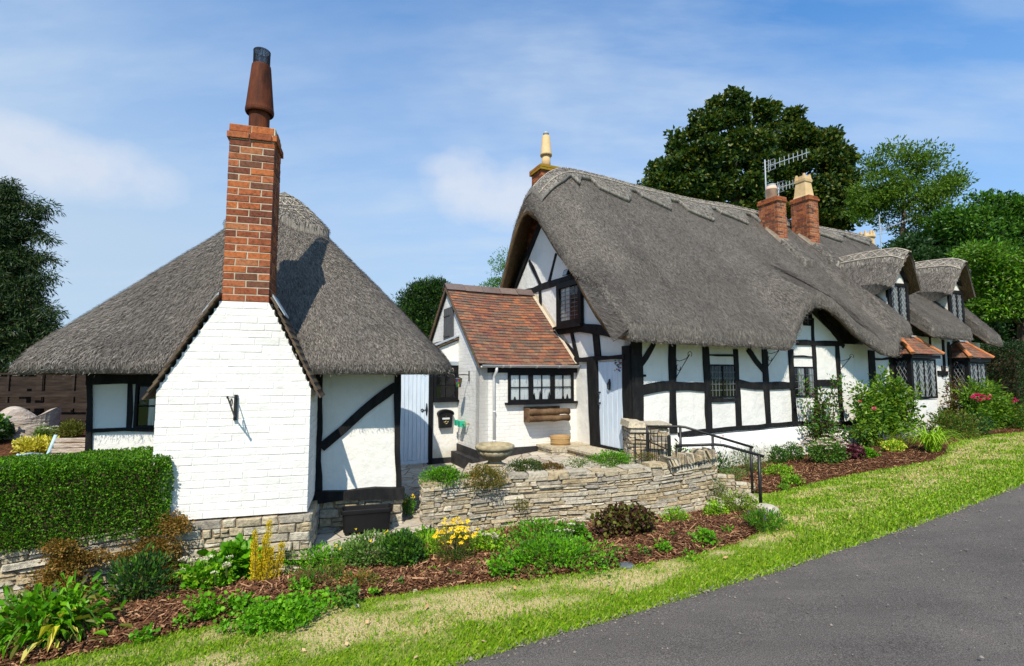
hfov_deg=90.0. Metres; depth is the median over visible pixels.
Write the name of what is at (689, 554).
seedling
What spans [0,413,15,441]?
leafy shrub
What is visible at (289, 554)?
wall tuft
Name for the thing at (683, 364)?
hanging bracket
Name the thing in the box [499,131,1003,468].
thatched cottage
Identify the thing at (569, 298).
window
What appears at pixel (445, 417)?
letter box
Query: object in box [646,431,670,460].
iron gate
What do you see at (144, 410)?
window
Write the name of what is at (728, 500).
thyme
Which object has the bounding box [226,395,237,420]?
hanging bracket
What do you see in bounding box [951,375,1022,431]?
rose bush
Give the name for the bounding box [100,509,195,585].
creeper
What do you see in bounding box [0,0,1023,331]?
sky
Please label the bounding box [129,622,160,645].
weed
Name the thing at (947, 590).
road
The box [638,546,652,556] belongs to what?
seedling
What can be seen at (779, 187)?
tv aerial
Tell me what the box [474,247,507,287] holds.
conifer tree
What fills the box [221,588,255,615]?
weed
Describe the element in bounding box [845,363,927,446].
rose bush
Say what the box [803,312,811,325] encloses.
window
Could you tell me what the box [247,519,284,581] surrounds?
golden shrub
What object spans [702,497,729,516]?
sedum
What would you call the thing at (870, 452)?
hosta
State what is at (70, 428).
juniper
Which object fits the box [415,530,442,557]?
ground cover
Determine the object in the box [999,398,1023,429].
leafy shrub
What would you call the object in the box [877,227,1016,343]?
broadleaf tree
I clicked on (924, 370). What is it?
bay window
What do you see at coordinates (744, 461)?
lavender
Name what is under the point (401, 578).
seedling
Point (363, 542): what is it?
cranesbill
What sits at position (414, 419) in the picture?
garden gate
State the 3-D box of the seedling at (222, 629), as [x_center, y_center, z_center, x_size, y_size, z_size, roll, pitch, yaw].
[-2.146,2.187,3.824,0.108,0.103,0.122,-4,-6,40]
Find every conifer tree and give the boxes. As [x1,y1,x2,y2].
[0,175,72,375]
[391,275,450,337]
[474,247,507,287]
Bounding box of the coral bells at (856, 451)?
[837,442,868,459]
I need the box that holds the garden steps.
[718,485,763,505]
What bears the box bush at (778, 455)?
on the flower bed at (808, 471)
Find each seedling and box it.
[173,615,189,627]
[213,617,232,633]
[368,586,381,594]
[395,576,403,586]
[598,558,612,566]
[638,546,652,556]
[681,547,705,560]
[717,524,733,531]
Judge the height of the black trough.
0.291 m
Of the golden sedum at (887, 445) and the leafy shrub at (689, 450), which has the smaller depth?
the leafy shrub at (689, 450)
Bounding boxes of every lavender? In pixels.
[726,441,776,472]
[735,505,787,533]
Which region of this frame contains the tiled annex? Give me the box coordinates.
[427,283,580,470]
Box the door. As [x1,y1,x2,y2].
[597,361,622,448]
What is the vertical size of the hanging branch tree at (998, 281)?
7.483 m
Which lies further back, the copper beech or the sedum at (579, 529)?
the copper beech
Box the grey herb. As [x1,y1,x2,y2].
[560,457,593,467]
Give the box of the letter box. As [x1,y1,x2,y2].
[437,409,453,427]
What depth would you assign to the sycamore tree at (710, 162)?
30.06 m
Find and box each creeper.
[17,535,110,599]
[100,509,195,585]
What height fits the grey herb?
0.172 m
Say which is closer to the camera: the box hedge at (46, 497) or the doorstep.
the box hedge at (46, 497)
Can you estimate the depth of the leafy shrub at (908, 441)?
11.77 m
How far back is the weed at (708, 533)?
5.61 m
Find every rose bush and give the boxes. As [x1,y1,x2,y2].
[796,370,856,451]
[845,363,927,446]
[938,375,965,429]
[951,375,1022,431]
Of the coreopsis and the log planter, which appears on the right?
the log planter
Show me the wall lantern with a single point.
(458, 381)
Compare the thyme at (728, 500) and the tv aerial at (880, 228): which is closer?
the thyme at (728, 500)
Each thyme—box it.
[706,477,728,502]
[710,489,761,513]
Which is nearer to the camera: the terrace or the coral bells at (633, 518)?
the coral bells at (633, 518)
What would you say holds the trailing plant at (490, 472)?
on the stone wall at (683, 479)
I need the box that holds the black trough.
[341,503,392,535]
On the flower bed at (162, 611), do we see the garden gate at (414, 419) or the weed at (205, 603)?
the weed at (205, 603)
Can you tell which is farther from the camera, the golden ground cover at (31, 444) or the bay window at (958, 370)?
the bay window at (958, 370)
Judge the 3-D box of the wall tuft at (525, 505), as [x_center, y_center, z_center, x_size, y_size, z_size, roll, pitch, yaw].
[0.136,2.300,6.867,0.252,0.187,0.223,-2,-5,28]
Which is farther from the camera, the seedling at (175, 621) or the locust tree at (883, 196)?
the locust tree at (883, 196)
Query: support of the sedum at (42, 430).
on the garden soil
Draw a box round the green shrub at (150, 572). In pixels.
[94,540,179,602]
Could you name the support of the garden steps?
on the ground at (414, 608)
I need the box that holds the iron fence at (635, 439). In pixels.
[634,432,645,463]
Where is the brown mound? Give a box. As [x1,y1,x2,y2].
[323,566,388,589]
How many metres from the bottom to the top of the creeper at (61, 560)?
0.654 m
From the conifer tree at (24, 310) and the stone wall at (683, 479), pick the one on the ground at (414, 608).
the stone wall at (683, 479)
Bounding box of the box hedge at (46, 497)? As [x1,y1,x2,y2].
[0,446,174,554]
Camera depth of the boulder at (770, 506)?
6.96 m
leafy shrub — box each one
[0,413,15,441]
[667,443,690,456]
[714,435,754,473]
[866,431,921,447]
[915,403,985,439]
[950,410,997,434]
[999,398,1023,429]
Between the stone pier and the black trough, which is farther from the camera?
the stone pier
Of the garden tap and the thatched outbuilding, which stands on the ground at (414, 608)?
the thatched outbuilding
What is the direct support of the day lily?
on the flower bed at (808, 471)
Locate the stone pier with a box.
[620,418,671,463]
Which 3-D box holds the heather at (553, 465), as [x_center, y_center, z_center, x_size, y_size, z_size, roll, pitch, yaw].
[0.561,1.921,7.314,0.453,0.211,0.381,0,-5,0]
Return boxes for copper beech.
[918,226,950,250]
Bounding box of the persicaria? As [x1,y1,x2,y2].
[287,557,352,587]
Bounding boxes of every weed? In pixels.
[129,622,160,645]
[167,592,178,601]
[178,590,226,621]
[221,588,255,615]
[287,576,319,594]
[329,579,360,607]
[482,551,515,576]
[502,550,534,569]
[650,537,672,552]
[688,525,721,546]
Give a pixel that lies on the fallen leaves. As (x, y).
(426, 607)
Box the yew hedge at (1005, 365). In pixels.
[980,340,1023,425]
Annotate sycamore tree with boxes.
[637,84,786,210]
[770,104,864,230]
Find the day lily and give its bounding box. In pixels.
[891,425,978,451]
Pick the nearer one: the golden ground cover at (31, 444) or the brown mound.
the brown mound
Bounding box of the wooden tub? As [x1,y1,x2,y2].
[550,435,570,445]
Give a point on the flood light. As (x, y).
(566, 272)
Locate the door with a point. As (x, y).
(610, 381)
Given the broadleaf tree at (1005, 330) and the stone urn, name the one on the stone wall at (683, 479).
the stone urn
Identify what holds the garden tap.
attached to the tiled annex
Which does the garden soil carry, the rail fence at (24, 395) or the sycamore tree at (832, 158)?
the rail fence at (24, 395)
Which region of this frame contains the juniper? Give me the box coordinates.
[49,417,85,437]
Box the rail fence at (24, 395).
[0,389,86,427]
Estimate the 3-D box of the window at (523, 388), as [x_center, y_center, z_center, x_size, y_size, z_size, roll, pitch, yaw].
[0.661,1.208,11.177,1.763,0.680,0.110,2,-5,-25]
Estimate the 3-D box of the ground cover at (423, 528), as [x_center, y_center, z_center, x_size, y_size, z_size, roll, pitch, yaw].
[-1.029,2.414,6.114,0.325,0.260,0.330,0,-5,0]
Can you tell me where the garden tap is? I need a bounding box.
[454,420,468,426]
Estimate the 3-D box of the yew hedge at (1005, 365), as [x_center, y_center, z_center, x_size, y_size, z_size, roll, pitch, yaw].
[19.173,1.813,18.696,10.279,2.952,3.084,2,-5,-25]
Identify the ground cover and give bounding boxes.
[11,433,65,453]
[275,540,372,574]
[415,524,435,538]
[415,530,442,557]
[477,526,631,579]
[497,516,574,543]
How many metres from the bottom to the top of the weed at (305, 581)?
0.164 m
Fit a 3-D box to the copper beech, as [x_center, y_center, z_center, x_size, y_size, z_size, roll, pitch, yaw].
[23.140,-1.074,27.223,4.844,10.132,4.157,0,-5,0]
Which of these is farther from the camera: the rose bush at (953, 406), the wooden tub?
the rose bush at (953, 406)
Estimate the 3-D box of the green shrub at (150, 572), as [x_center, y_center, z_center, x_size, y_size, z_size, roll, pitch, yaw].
[-3.219,2.096,4.436,0.612,0.604,0.526,2,-5,-25]
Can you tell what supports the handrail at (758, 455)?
on the stone wall at (683, 479)
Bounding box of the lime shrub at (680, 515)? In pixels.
[658,505,691,521]
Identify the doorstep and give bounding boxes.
[536,441,622,463]
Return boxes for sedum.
[31,423,58,437]
[172,548,238,592]
[466,524,510,552]
[547,517,591,541]
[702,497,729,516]
[795,434,850,463]
[878,438,907,451]
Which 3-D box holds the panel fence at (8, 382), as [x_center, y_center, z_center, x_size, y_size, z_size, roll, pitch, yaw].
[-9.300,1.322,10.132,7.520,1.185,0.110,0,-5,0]
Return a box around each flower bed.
[0,503,768,665]
[717,426,1022,493]
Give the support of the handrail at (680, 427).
on the stone wall at (733, 484)
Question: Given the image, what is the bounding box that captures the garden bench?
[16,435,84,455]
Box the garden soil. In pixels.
[0,429,85,456]
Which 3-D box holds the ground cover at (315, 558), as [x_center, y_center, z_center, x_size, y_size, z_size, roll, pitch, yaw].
[-1.948,2.291,5.166,1.013,0.285,0.663,0,-5,0]
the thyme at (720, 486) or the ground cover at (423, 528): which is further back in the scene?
the thyme at (720, 486)
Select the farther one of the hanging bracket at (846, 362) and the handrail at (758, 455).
the hanging bracket at (846, 362)
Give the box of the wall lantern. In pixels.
[455,371,469,386]
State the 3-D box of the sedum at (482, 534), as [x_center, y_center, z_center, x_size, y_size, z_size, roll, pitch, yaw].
[-0.261,2.250,5.570,0.462,0.377,0.397,-1,-5,15]
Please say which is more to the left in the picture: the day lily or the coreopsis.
the coreopsis
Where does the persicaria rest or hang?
on the flower bed at (162, 611)
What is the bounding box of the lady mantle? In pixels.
[213,587,342,636]
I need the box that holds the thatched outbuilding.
[5,47,454,586]
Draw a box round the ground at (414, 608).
[27,432,1023,665]
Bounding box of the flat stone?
[619,562,633,568]
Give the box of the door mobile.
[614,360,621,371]
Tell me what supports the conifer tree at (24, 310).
on the garden soil
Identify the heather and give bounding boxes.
[505,457,548,472]
[540,460,566,469]
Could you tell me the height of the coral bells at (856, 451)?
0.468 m
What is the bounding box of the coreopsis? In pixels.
[428,517,479,563]
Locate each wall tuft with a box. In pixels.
[285,549,295,557]
[513,497,529,510]
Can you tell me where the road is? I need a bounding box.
[448,482,1023,665]
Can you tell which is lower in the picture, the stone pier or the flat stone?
the flat stone
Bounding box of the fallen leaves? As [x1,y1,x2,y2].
[244,457,990,658]
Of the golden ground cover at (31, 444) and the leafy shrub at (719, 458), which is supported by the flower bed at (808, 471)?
the leafy shrub at (719, 458)
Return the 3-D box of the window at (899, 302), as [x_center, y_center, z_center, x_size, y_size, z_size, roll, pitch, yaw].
[10.510,-0.765,13.910,0.760,1.070,0.050,2,-5,-25]
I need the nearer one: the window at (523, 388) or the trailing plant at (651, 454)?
the trailing plant at (651, 454)
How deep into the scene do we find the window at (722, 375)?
10.89 m
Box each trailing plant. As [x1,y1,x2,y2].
[418,464,470,487]
[459,462,510,491]
[582,449,640,467]
[627,452,659,461]
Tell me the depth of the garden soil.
7.98 m
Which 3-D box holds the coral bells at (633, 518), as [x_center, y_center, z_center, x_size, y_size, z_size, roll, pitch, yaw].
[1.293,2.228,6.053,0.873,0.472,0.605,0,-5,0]
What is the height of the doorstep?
0.395 m
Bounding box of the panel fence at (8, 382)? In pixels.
[0,373,86,423]
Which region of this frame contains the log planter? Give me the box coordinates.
[524,406,570,422]
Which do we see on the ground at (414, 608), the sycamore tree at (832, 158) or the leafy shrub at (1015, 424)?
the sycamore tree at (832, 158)
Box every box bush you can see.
[764,444,789,463]
[784,441,804,460]
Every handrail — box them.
[646,425,753,493]
[675,443,763,502]
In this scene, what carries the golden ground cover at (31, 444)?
on the garden soil
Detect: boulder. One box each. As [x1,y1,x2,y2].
[0,406,61,438]
[749,503,779,513]
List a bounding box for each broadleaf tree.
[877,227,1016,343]
[919,188,1023,257]
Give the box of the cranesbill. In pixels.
[327,528,407,568]
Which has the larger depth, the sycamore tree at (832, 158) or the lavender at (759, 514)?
the sycamore tree at (832, 158)
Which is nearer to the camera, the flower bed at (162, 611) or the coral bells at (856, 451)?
the flower bed at (162, 611)
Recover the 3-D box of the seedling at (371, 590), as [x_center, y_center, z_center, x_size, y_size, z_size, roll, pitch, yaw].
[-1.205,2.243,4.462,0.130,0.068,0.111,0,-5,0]
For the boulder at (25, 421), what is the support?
on the garden soil
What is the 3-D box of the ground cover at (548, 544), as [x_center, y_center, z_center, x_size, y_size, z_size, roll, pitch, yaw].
[0.387,2.171,5.106,1.567,0.352,1.298,0,-5,0]
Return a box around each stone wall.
[0,528,142,608]
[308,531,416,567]
[418,447,717,536]
[717,473,758,492]
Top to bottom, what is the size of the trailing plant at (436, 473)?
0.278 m
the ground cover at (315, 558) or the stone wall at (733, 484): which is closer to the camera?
the ground cover at (315, 558)
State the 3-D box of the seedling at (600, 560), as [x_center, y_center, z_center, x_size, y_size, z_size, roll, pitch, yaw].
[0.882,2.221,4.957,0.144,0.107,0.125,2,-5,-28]
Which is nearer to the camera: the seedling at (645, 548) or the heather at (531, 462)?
the seedling at (645, 548)
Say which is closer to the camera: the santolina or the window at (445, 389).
the santolina
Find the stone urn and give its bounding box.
[475,442,514,466]
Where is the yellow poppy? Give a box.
[402,494,416,515]
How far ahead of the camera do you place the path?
6.71 m
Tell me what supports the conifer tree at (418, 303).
on the ground at (414, 608)
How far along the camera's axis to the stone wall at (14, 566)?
4.52 m
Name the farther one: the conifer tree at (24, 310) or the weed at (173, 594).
the conifer tree at (24, 310)
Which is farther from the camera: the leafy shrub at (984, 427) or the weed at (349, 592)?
the leafy shrub at (984, 427)
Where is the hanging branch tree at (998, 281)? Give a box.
[943,236,1023,341]
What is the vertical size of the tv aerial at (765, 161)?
2.380 m
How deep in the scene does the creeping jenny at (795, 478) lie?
8.71 m
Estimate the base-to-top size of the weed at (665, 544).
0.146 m
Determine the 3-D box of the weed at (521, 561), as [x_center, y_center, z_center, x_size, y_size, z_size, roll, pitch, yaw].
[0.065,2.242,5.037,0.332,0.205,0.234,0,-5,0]
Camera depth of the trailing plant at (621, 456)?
7.64 m
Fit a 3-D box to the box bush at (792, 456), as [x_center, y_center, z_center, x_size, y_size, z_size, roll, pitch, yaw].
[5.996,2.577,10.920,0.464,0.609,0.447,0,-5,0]
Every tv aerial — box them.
[762,150,808,194]
[776,180,793,195]
[876,215,911,248]
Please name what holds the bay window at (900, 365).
in the thatched cottage
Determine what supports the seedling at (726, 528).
on the flower bed at (162, 611)
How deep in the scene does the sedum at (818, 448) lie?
10.24 m
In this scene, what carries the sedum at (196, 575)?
on the flower bed at (162, 611)
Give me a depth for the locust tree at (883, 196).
27.25 m
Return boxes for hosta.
[859,445,880,458]
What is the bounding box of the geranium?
[196,532,269,579]
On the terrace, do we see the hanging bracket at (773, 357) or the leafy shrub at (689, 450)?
the leafy shrub at (689, 450)
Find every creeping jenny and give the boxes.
[755,463,793,475]
[776,482,790,488]
[780,472,804,484]
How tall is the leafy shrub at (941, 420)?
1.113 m
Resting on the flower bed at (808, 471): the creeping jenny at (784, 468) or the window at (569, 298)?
the creeping jenny at (784, 468)
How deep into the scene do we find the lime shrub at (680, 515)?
6.58 m
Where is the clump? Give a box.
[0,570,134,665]
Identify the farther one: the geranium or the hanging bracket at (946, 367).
the hanging bracket at (946, 367)
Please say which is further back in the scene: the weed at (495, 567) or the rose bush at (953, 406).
the rose bush at (953, 406)
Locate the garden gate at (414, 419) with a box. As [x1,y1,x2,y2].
[400,374,428,464]
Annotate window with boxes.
[133,384,155,428]
[433,371,458,401]
[505,373,577,404]
[556,279,583,326]
[710,364,737,397]
[794,367,817,396]
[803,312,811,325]
[890,285,908,320]
[894,359,907,396]
[913,359,937,398]
[951,292,963,322]
[952,362,965,398]
[970,362,987,388]
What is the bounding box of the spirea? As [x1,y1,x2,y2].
[376,526,427,568]
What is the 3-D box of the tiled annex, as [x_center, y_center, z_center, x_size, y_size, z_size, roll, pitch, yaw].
[-0.864,0.955,12.813,3.192,4.346,4.574,2,-5,-25]
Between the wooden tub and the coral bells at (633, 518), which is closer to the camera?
the coral bells at (633, 518)
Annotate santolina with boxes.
[718,466,749,480]
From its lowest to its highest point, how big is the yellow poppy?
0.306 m
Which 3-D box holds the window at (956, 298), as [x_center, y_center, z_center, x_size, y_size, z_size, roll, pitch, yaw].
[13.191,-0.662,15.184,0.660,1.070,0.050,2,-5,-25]
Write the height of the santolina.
0.234 m
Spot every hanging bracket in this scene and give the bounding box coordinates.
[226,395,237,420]
[675,351,691,377]
[767,350,778,366]
[838,354,853,371]
[941,362,957,377]
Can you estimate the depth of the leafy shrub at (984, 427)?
12.97 m
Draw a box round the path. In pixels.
[272,463,462,559]
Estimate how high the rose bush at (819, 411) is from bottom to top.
2.257 m
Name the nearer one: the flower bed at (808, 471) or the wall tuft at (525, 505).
the wall tuft at (525, 505)
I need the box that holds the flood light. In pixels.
[562,269,570,275]
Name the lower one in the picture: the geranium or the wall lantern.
the geranium
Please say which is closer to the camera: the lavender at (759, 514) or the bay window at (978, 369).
the lavender at (759, 514)
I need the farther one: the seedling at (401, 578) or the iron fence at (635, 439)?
the iron fence at (635, 439)
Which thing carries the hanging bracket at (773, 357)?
attached to the thatched cottage
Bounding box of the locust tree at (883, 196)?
[842,134,978,244]
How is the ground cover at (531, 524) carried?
on the flower bed at (162, 611)
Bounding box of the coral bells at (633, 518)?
[586,501,657,539]
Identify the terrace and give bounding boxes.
[463,451,616,474]
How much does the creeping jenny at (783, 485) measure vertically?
0.129 m
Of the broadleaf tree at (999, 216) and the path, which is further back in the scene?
the broadleaf tree at (999, 216)

